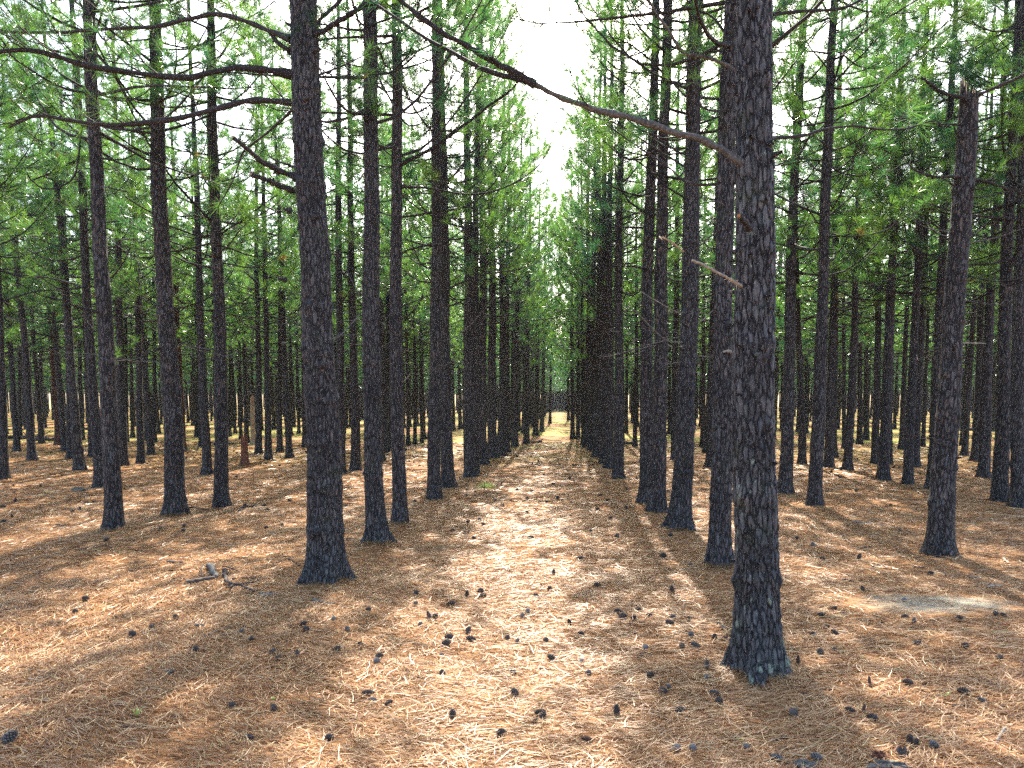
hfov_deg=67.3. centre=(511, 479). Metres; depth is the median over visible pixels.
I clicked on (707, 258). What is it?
pine tree
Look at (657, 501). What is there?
pine tree
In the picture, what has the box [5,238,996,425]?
distant pine wood
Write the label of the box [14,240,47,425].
pine tree
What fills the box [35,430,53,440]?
fallen log
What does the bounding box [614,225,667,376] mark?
pine tree
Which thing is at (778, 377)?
pine tree
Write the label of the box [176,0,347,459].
pine tree
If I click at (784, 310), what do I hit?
pine tree
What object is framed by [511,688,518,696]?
pine cone
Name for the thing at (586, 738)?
pine cone
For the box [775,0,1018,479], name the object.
pine tree
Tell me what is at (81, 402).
pine tree
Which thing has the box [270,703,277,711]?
pine cone
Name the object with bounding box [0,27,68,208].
pine tree
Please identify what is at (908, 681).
pine cone
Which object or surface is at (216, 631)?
fallen stick
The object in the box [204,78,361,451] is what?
pine tree
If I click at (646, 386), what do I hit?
pine tree
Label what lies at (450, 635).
pine cone
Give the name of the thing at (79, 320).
pine tree
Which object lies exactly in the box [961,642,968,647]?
pine cone
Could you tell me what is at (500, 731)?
pine cone
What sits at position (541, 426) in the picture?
pine tree
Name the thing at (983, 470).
pine tree
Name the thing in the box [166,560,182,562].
fallen stick
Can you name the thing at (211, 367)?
pine tree
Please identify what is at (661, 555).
pine cone
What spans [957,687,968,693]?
pine cone
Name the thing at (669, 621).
pine cone
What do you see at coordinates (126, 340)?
pine tree
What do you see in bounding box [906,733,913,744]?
pine cone
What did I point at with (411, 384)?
pine tree
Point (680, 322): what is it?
pine tree
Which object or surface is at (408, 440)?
pine tree
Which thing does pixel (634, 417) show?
pine tree
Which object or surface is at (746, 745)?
pine cone
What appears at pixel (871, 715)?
pine cone
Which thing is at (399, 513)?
pine tree
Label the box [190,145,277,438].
pine tree
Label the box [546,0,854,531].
pine tree
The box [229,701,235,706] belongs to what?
pine cone
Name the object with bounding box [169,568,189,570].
fallen stick
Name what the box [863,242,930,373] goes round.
pine tree
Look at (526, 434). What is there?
pine tree
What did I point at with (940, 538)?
pine tree
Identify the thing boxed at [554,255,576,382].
pine tree
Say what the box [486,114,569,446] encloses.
pine tree
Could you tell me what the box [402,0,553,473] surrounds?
pine tree
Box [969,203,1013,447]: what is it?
pine tree
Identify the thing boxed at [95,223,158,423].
pine tree
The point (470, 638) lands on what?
pine cone
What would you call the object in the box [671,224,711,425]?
pine tree
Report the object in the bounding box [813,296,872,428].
pine tree
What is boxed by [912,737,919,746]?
pine cone
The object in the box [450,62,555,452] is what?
pine tree
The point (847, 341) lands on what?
pine tree
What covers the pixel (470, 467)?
pine tree
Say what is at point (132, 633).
pine cone
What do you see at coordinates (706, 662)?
pine cone
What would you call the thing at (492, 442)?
pine tree
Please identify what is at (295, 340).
pine tree
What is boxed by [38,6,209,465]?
pine tree
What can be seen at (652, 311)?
pine tree
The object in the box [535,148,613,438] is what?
pine tree
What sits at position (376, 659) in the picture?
pine cone
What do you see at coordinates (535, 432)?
pine tree
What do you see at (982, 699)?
pine cone
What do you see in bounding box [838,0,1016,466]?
pine tree
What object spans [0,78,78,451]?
pine tree
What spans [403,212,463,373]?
pine tree
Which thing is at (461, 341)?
pine tree
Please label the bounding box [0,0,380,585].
pine tree
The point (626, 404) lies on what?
pine tree
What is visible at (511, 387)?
pine tree
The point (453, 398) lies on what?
pine tree
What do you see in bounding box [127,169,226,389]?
pine tree
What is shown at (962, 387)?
pine tree
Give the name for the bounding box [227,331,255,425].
pine tree
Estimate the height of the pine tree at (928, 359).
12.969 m
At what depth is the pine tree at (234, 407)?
40.03 m
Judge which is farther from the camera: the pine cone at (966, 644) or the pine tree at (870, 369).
the pine tree at (870, 369)
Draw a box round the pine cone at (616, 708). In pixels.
[613,703,619,713]
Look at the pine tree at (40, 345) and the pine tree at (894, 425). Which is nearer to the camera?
the pine tree at (40, 345)
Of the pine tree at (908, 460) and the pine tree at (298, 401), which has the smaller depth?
the pine tree at (908, 460)
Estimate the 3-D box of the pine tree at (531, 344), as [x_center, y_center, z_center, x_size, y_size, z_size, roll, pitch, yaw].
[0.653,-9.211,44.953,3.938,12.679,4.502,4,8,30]
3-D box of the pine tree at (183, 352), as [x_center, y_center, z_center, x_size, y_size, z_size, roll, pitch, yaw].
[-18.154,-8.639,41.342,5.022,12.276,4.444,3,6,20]
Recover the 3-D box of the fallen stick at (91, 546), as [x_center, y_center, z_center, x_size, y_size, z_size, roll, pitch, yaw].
[-4.986,0.803,9.153,0.251,0.026,0.307,0,6,4]
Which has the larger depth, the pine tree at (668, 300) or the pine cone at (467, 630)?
the pine tree at (668, 300)
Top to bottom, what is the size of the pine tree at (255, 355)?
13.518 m
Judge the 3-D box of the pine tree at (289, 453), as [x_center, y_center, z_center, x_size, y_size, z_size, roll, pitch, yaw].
[-7.138,-6.968,22.498,4.820,12.867,5.106,4,7,37]
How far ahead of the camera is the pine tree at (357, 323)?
37.88 m
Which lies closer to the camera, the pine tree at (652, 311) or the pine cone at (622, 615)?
the pine cone at (622, 615)
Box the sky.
[0,0,1020,400]
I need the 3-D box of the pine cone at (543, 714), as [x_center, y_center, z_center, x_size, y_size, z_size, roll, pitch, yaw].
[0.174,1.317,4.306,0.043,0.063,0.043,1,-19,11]
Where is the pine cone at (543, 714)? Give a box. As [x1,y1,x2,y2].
[540,709,546,719]
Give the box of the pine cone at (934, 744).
[929,740,938,748]
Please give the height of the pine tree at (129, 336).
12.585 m
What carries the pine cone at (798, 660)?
on the ground
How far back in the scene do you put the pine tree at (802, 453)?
21.12 m
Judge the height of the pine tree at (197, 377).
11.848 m
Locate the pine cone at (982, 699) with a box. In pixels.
[977,697,987,703]
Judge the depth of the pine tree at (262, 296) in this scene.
35.15 m
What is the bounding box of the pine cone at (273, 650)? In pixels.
[268,648,275,654]
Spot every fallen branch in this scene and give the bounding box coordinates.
[184,575,217,583]
[206,563,218,576]
[222,568,260,592]
[228,577,259,579]
[852,520,887,525]
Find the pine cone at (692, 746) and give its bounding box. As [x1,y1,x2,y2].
[689,743,696,749]
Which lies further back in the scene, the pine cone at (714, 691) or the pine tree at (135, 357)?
the pine tree at (135, 357)
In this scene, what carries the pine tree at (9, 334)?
on the ground
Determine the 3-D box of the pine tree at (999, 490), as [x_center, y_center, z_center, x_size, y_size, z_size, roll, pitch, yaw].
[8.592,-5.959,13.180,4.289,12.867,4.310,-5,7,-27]
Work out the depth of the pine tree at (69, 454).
22.62 m
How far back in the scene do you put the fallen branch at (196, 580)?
7.58 m
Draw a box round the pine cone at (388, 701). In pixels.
[384,699,392,705]
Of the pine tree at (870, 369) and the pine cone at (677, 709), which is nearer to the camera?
the pine cone at (677, 709)
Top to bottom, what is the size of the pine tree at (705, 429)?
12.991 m
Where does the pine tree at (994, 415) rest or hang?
on the ground
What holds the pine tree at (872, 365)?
on the ground
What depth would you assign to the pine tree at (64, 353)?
43.59 m
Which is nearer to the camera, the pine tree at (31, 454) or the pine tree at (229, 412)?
the pine tree at (31, 454)
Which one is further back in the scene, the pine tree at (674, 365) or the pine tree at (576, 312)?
the pine tree at (576, 312)
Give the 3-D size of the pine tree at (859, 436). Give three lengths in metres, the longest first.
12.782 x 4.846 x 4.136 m
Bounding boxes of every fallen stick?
[76,544,110,549]
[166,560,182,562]
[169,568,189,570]
[202,626,233,634]
[312,598,342,604]
[995,726,1006,740]
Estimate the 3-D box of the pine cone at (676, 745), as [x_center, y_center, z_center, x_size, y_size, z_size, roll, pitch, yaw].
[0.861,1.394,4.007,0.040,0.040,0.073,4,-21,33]
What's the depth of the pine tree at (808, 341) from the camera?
29.81 m
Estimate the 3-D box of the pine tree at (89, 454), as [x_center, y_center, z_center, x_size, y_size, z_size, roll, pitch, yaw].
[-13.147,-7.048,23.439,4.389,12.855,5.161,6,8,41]
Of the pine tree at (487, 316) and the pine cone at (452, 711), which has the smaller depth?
the pine cone at (452, 711)
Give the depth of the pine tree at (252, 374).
42.18 m
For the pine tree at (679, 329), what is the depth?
37.01 m
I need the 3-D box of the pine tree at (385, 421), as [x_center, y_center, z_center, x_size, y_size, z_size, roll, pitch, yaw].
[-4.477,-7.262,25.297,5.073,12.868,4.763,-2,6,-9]
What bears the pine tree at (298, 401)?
on the ground
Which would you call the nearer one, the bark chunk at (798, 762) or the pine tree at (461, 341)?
the bark chunk at (798, 762)
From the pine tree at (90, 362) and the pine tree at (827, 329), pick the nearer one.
the pine tree at (90, 362)
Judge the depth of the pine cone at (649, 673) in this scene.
4.99 m
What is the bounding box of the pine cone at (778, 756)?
[770,753,782,761]
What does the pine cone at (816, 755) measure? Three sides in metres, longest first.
0.069 x 0.046 x 0.046 m
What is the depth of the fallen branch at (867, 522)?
11.22 m
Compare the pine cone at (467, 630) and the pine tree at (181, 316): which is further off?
the pine tree at (181, 316)
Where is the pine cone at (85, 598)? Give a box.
[81,595,89,600]
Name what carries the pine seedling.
on the ground
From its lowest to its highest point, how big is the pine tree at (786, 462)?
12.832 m
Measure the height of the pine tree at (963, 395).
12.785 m
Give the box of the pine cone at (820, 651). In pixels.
[816,648,823,654]
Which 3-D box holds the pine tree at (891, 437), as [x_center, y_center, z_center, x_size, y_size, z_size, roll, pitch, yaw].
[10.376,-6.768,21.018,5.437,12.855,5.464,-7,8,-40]
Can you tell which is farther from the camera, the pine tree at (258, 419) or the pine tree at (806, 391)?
the pine tree at (806, 391)
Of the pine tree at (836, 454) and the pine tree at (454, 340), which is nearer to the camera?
the pine tree at (836, 454)
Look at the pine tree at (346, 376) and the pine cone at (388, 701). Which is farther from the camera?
the pine tree at (346, 376)
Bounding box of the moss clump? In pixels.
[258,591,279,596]
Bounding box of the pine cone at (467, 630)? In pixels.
[465,626,470,633]
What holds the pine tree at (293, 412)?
on the ground
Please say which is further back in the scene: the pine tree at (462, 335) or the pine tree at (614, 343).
the pine tree at (462, 335)
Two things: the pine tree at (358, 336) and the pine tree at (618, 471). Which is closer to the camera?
the pine tree at (618, 471)
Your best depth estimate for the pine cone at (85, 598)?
6.82 m
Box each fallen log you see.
[8,426,37,438]
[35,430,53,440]
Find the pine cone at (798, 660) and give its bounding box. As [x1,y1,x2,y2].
[796,655,799,664]
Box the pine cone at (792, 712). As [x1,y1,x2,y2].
[788,708,797,716]
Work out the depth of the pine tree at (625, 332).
34.95 m
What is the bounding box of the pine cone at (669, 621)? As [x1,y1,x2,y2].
[665,619,673,623]
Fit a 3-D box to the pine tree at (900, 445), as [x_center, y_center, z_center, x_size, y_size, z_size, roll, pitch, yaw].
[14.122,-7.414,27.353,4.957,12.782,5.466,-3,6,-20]
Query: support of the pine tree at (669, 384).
on the ground
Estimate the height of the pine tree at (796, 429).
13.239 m
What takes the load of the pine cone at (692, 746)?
on the ground
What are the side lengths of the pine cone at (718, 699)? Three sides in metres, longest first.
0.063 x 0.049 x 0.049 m
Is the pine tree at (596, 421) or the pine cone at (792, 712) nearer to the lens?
the pine cone at (792, 712)
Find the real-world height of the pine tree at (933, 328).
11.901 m
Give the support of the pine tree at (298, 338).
on the ground
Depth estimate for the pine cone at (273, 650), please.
5.32 m
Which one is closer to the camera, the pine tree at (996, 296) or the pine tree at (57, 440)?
the pine tree at (996, 296)
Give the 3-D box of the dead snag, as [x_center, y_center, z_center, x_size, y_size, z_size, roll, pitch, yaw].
[-10.250,-2.344,30.330,0.328,2.058,0.343,0,6,4]
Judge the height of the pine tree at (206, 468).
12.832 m
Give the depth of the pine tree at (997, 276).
25.12 m
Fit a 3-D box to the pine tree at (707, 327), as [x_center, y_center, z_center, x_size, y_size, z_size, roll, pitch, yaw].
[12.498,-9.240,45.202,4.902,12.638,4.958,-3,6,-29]
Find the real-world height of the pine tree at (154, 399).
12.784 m
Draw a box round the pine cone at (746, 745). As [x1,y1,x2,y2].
[743,743,749,749]
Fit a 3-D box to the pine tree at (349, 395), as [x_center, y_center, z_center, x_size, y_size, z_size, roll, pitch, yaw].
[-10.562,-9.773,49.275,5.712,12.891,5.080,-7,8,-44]
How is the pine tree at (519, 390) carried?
on the ground
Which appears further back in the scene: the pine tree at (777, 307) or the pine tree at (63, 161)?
the pine tree at (777, 307)
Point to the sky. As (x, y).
(544, 50)
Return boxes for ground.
[0,401,1023,767]
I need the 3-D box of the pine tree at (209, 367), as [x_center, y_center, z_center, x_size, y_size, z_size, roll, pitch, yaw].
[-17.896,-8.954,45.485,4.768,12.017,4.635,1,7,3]
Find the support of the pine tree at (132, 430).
on the ground
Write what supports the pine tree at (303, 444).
on the ground
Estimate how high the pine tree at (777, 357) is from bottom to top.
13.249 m
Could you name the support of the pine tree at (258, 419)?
on the ground
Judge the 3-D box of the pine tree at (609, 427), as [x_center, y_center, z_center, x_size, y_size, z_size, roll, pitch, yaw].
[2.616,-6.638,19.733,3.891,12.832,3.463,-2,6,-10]
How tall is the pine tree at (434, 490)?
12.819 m
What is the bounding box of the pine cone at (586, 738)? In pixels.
[580,735,593,741]
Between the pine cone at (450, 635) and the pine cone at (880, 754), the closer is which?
the pine cone at (880, 754)
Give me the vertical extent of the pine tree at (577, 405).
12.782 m
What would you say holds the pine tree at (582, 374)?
on the ground
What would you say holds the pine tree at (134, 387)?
on the ground
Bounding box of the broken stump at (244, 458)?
[238,432,250,464]
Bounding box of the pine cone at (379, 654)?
[375,652,383,657]
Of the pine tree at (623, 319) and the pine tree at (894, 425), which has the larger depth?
the pine tree at (894, 425)
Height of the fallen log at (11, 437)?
0.630 m
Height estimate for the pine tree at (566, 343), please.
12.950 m
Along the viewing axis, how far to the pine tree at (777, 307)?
23.52 m
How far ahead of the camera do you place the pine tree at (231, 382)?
48.12 m
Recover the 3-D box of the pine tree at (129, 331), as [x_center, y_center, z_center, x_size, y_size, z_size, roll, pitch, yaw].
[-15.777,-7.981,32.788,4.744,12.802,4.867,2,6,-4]
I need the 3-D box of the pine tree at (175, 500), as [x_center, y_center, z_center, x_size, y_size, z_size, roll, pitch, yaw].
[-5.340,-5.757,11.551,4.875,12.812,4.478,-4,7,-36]
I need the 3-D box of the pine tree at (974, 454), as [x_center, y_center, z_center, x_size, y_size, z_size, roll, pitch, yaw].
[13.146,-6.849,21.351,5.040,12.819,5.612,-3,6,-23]
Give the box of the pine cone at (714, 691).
[708,690,719,694]
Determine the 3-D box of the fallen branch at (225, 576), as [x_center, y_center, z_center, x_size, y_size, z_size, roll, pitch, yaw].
[-2.686,0.991,7.517,0.675,0.092,0.862,0,6,4]
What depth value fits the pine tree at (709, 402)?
19.99 m
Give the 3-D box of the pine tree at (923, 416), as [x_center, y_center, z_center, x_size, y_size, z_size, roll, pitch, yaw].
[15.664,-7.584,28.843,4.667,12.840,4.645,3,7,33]
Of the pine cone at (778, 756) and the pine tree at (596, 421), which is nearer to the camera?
the pine cone at (778, 756)
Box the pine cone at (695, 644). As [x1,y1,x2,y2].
[691,642,699,646]
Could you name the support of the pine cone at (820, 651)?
on the ground
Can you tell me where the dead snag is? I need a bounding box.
[249,396,254,444]
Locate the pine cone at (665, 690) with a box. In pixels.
[658,687,667,692]
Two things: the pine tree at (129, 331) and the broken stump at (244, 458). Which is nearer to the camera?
the broken stump at (244, 458)
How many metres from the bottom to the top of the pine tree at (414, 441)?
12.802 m
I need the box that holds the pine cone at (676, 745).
[673,743,680,750]
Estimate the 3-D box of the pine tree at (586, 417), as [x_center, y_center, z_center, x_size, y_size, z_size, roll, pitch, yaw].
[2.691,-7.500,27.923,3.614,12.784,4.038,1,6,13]
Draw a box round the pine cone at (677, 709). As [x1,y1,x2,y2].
[675,706,683,711]
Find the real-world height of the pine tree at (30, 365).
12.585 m
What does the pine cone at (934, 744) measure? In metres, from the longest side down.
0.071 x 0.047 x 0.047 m
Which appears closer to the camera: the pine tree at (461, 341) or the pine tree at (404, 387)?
the pine tree at (461, 341)
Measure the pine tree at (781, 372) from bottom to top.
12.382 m
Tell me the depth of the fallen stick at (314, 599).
6.73 m
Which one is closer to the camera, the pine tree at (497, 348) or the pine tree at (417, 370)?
the pine tree at (497, 348)
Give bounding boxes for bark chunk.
[71,487,89,490]
[786,758,819,767]
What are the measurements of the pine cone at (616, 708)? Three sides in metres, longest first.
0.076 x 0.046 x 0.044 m
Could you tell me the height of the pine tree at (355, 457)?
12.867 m
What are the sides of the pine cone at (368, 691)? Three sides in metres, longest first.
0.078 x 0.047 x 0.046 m
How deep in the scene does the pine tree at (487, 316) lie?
48.22 m
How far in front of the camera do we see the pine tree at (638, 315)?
40.38 m
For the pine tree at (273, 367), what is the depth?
47.12 m
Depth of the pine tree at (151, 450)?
24.59 m
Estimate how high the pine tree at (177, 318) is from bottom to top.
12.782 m
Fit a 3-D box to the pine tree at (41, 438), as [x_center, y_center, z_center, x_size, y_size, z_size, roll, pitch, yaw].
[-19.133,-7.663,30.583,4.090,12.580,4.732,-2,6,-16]
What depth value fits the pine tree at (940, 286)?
15.06 m
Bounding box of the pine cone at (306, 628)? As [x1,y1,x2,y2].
[303,626,309,631]
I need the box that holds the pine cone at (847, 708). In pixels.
[844,706,855,713]
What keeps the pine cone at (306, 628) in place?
on the ground
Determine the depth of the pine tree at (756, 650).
4.93 m
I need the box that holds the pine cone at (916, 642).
[912,640,921,644]
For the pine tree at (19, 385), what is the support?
on the ground
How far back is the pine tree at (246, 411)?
31.81 m
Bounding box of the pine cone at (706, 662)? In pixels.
[704,659,709,668]
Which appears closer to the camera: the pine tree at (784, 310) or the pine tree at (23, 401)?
the pine tree at (784, 310)
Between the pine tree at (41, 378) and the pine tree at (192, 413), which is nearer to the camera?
the pine tree at (41, 378)
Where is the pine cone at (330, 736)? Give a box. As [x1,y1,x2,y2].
[325,733,333,740]
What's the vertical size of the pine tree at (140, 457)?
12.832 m
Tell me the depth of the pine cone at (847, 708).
4.53 m
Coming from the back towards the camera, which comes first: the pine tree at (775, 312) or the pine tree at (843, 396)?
the pine tree at (775, 312)
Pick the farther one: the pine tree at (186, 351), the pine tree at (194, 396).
the pine tree at (186, 351)
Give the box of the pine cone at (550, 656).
[547,653,555,660]
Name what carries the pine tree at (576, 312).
on the ground
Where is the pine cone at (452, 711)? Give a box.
[449,708,455,717]
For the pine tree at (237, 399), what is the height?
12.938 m
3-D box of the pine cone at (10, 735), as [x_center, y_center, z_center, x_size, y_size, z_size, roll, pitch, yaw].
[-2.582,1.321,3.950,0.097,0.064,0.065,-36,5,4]
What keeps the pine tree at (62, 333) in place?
on the ground
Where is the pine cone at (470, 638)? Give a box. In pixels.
[466,635,475,641]
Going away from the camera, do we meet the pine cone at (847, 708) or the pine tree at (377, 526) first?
the pine cone at (847, 708)
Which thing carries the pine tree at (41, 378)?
on the ground
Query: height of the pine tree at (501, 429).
12.855 m
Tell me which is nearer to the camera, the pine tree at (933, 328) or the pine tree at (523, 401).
the pine tree at (933, 328)
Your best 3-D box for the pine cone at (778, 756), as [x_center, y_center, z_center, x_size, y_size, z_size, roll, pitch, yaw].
[1.367,1.431,3.957,0.075,0.041,0.042,12,12,40]
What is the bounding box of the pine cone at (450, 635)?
[445,633,453,638]
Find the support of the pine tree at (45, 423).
on the ground
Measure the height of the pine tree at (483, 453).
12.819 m
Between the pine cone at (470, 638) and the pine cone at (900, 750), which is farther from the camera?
the pine cone at (470, 638)
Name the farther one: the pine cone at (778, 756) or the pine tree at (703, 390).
the pine tree at (703, 390)
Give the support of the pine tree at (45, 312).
on the ground
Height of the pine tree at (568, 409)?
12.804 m
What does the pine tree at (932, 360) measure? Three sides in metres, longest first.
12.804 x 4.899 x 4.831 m
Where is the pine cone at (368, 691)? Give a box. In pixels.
[362,689,374,694]
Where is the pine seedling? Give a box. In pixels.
[474,482,494,489]
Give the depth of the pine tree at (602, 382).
21.25 m
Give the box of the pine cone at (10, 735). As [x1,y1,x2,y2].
[1,729,18,742]
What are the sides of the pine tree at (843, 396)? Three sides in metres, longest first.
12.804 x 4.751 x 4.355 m
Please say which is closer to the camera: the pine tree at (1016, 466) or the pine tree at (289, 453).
the pine tree at (1016, 466)
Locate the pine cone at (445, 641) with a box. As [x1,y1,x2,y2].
[442,639,450,644]
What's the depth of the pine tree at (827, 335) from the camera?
37.73 m
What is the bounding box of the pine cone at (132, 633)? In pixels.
[128,630,135,636]
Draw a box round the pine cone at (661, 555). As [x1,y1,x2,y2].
[659,553,666,557]
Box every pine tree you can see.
[0,0,117,479]
[0,0,122,244]
[0,0,139,470]
[0,0,207,487]
[0,0,270,530]
[0,0,289,515]
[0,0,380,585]
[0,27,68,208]
[0,34,88,460]
[0,36,156,456]
[0,70,127,450]
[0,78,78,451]
[0,121,124,445]
[0,143,83,443]
[0,163,32,343]
[1,17,151,458]
[2,148,52,354]
[2,169,64,434]
[3,195,82,433]
[3,217,47,397]
[3,246,63,431]
[5,216,48,428]
[5,280,38,433]
[11,296,76,427]
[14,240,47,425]
[16,145,115,439]
[25,218,129,393]
[26,173,94,363]
[30,0,211,463]
[31,272,82,374]
[33,88,157,377]
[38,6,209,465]
[42,279,95,390]
[55,79,210,454]
[61,153,158,437]
[61,209,157,375]
[64,133,196,441]
[66,0,341,507]
[85,0,293,474]
[95,170,193,440]
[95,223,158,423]
[96,309,152,426]
[110,134,192,442]
[113,183,187,433]
[114,120,276,446]
[121,70,229,449]
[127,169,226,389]
[128,306,191,377]
[143,123,273,384]
[147,209,207,388]
[149,180,236,436]
[171,235,232,404]
[172,42,346,453]
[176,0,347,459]
[179,146,287,442]
[181,243,242,428]
[183,237,211,425]
[186,175,277,436]
[187,11,359,457]
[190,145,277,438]
[193,0,504,544]
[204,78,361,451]
[205,192,274,433]
[205,236,263,426]
[208,199,300,429]
[208,226,287,415]
[208,255,263,427]
[226,167,300,393]
[227,221,300,427]
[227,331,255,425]
[233,220,300,429]
[234,139,360,447]
[245,0,430,473]
[246,191,345,433]
[248,0,574,524]
[248,181,335,435]
[254,320,300,426]
[260,0,429,470]
[262,145,361,364]
[272,269,345,365]
[275,133,361,382]
[277,8,460,460]
[324,0,555,499]
[328,58,449,452]
[330,127,452,376]
[330,233,362,426]
[332,185,410,382]
[334,0,551,487]
[342,99,454,449]
[342,240,361,427]
[343,212,418,386]
[345,114,463,444]
[354,0,937,689]
[355,120,463,444]
[378,0,557,477]
[380,123,463,442]
[384,181,463,438]
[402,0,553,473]
[402,196,463,379]
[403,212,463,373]
[403,227,428,426]
[403,262,429,427]
[404,254,427,425]
[414,1,549,464]
[416,173,478,364]
[416,233,488,428]
[418,190,488,430]
[425,33,581,455]
[429,248,498,381]
[448,12,549,457]
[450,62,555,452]
[454,220,499,372]
[454,225,498,424]
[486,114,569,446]
[486,139,563,369]
[486,159,554,378]
[486,179,556,440]
[496,113,561,443]
[496,192,557,432]
[496,210,548,378]
[496,246,546,430]
[498,0,823,567]
[509,174,567,435]
[509,229,557,426]
[519,197,573,431]
[533,113,630,444]
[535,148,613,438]
[536,0,681,468]
[538,8,654,463]
[538,28,641,457]
[539,255,567,423]
[541,72,640,450]
[541,159,614,438]
[545,92,634,446]
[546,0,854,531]
[547,176,627,380]
[551,0,734,503]
[554,0,712,478]
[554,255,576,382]
[555,284,574,419]
[557,288,576,366]
[558,232,640,358]
[561,217,634,373]
[565,96,710,445]
[566,0,818,512]
[567,146,668,440]
[592,101,680,446]
[613,6,734,459]
[614,216,671,433]
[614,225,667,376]
[614,242,671,425]
[622,0,819,467]
[624,103,734,447]
[624,170,712,389]
[624,175,708,433]
[624,217,673,380]
[624,218,707,379]
[624,226,706,383]
[625,210,709,435]
[639,150,734,383]
[653,74,785,452]
[669,0,957,493]
[669,23,807,342]
[670,0,988,505]
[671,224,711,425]
[698,246,733,374]
[733,0,883,463]
[733,118,850,378]
[733,131,816,439]
[733,225,784,364]
[774,0,916,467]
[774,172,812,363]
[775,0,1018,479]
[775,43,909,456]
[775,95,884,363]
[775,193,841,432]
[776,0,945,470]
[776,196,846,431]
[776,221,812,428]
[776,227,828,430]
[780,200,883,371]
[781,203,862,435]
[796,0,999,464]
[798,0,947,463]
[798,0,1018,484]
[800,97,913,447]
[810,177,912,444]
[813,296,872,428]
[817,175,911,439]
[829,0,1020,488]
[835,0,1023,508]
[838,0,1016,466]
[838,263,874,371]
[838,274,908,431]
[845,135,970,448]
[857,226,931,428]
[863,168,926,367]
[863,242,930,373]
[865,108,997,446]
[881,0,1018,478]
[881,11,1015,455]
[882,59,1023,556]
[887,0,1023,501]
[894,217,971,431]
[895,1,1017,461]
[895,172,973,434]
[896,169,995,386]
[926,105,1015,445]
[927,89,1016,379]
[930,332,983,427]
[963,246,997,436]
[965,154,1016,363]
[967,193,1016,314]
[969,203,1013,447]
[973,297,996,430]
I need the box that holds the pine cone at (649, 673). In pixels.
[646,671,653,676]
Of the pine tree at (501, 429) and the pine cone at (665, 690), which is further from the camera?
the pine tree at (501, 429)
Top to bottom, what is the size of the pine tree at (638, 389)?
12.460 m
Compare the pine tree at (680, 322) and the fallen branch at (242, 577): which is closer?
the fallen branch at (242, 577)
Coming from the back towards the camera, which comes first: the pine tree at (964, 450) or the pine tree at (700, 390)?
the pine tree at (700, 390)
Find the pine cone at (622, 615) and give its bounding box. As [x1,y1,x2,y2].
[619,612,626,617]
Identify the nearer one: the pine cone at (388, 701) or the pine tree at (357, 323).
the pine cone at (388, 701)
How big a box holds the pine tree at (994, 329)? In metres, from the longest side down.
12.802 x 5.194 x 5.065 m
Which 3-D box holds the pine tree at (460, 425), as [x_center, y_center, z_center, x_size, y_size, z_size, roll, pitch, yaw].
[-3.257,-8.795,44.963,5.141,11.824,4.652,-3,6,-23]
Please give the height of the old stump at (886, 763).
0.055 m
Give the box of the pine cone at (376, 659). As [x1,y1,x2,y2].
[373,657,380,663]
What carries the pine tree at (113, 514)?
on the ground
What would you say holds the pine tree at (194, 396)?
on the ground
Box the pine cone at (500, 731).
[496,728,505,735]
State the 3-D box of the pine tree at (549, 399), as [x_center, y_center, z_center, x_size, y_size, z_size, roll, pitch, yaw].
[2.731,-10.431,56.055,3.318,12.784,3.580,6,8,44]
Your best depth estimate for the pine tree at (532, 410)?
49.29 m
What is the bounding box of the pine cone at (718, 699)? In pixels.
[715,696,722,704]
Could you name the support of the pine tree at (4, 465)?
on the ground
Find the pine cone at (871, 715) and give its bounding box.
[866,713,877,720]
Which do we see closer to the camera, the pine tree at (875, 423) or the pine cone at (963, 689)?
the pine cone at (963, 689)
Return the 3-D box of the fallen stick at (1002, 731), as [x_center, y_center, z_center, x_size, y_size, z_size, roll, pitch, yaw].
[2.651,1.367,4.156,0.185,0.024,0.226,0,6,4]
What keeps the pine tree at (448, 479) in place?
on the ground
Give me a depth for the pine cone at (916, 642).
5.68 m
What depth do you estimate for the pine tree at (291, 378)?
37.56 m
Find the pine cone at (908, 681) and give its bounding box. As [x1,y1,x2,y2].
[902,678,913,685]
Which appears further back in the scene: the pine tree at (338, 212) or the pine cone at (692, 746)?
the pine tree at (338, 212)
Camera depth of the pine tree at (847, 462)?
18.98 m
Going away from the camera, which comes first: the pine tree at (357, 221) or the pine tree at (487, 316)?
the pine tree at (357, 221)
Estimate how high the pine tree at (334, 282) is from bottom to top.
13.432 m
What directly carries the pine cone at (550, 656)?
on the ground
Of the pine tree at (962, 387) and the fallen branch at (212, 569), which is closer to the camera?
the fallen branch at (212, 569)
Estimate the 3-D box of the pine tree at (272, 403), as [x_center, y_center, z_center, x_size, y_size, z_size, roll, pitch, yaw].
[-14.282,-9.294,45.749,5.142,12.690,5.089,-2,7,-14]
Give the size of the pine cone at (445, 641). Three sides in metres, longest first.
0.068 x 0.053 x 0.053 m
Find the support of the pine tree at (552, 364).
on the ground
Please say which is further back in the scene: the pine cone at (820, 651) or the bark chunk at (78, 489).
the bark chunk at (78, 489)
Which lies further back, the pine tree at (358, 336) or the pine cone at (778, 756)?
the pine tree at (358, 336)
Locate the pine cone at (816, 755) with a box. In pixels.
[811,752,822,760]
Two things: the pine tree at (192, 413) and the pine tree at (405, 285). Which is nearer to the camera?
the pine tree at (405, 285)
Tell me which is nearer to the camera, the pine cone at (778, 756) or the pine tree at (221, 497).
the pine cone at (778, 756)
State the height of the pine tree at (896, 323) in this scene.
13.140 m

